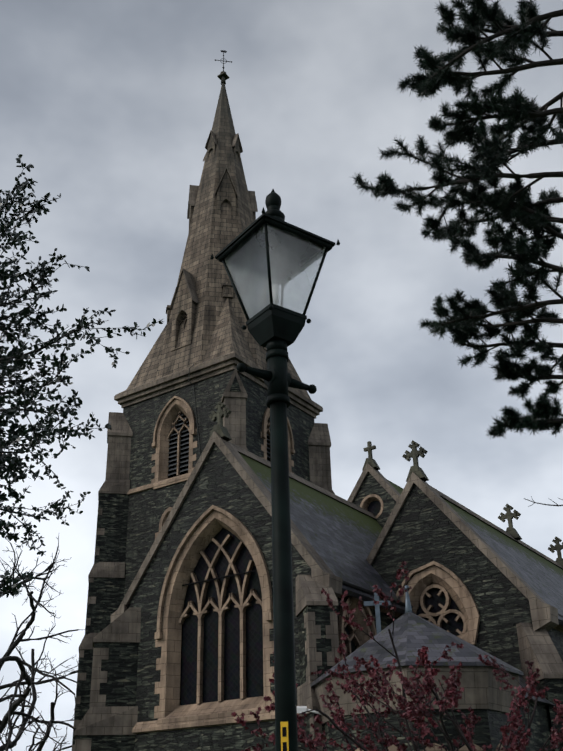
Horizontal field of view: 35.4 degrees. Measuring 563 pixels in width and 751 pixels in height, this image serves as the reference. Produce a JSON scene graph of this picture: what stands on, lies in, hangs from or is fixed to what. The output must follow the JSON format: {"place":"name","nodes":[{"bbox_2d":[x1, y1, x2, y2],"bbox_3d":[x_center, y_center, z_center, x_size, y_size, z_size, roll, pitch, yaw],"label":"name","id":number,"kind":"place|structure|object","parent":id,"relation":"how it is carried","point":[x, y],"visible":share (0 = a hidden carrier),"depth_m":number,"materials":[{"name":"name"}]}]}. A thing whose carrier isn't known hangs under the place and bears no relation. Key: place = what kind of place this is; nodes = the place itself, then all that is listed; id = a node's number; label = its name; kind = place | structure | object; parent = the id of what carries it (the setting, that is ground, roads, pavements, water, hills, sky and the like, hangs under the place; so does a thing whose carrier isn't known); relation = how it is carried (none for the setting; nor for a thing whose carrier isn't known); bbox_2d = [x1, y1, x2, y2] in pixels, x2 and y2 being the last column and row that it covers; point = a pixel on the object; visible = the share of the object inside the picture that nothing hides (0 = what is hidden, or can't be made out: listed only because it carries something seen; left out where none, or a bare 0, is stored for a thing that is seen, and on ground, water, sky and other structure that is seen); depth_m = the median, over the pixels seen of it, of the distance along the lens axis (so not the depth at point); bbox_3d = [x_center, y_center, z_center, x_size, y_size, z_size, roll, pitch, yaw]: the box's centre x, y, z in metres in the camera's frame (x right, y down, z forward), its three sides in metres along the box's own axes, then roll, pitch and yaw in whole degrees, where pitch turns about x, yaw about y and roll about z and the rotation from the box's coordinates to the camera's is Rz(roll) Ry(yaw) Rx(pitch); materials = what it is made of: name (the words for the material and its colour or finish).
{"place":"outdoors","nodes":[
{"label":"outdoors","id":0,"kind":"place"},
{"bbox_2d":[0,0,562,750],"label":"sky","id":1,"kind":"structure","parent":0,"point":[112,104],"materials":[{"name":"grey"}]},
{"bbox_3d":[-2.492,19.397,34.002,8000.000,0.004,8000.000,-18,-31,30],"label":"ground","id":2,"kind":"structure","parent":0,"visible":0},
{"bbox_2d":[0,536,79,750],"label":"bare oak tree","id":3,"kind":"object","parent":2,"relation":"on","point":[21,699],"visible":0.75,"depth_m":37.70,"materials":[{"name":"brown plant"}]},
{"bbox_2d":[0,154,163,597],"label":"holly tree","id":4,"kind":"object","parent":2,"relation":"on","point":[18,356],"visible":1,"depth_m":8.69,"materials":[{"name":"green plant"}]},
{"bbox_2d":[72,353,334,750],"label":"church tower","id":5,"kind":"structure","parent":2,"relation":"on","point":[154,452],"depth_m":39.34,"materials":[{"name":"grey stone"}]},
{"bbox_2d":[115,50,321,406],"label":"church spire","id":6,"kind":"structure","parent":5,"relation":"on","point":[206,319],"depth_m":43.71,"materials":[{"name":"beige stone"}]},
{"bbox_2d":[74,401,419,750],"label":"church gabled section","id":7,"kind":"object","parent":2,"relation":"on","point":[183,649],"visible":0.73,"depth_m":23.43,"materials":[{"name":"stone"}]},
{"bbox_2d":[210,189,339,750],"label":"street lamp","id":8,"kind":"object","parent":2,"relation":"on","point":[274,248],"visible":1,"depth_m":4.28,"materials":[{"name":"metal"}]},
{"bbox_2d":[347,441,402,527],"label":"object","id":9,"kind":"structure","parent":2,"relation":"on","point":[376,492],"depth_m":32.51,"materials":[{"name":"stone"}]},
{"bbox_2d":[188,364,562,616],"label":"rainwater goods and conductor","id":10,"kind":"object","parent":2,"relation":"on","point":[353,586],"visible":0.15,"depth_m":23.23,"materials":[{"name":"metal"}]},
{"bbox_2d":[231,561,562,750],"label":"shrub","id":11,"kind":"object","parent":2,"relation":"on","point":[410,713],"visible":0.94,"depth_m":13.30,"materials":[{"name":"red plant"}]},
{"bbox_2d":[297,585,554,750],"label":"vestry","id":12,"kind":"structure","parent":2,"relation":"on","point":[486,697],"depth_m":17.72,"materials":[{"name":"stone"}]},
{"bbox_2d":[351,0,562,506],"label":"pine tree","id":13,"kind":"object","parent":2,"relation":"on","point":[494,152],"visible":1,"depth_m":9.68,"materials":[{"name":"green plant"}]},
{"bbox_2d":[355,440,562,750],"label":"church gabled wing","id":14,"kind":"structure","parent":2,"relation":"on","point":[482,583],"depth_m":24.66,"materials":[{"name":"stone"}]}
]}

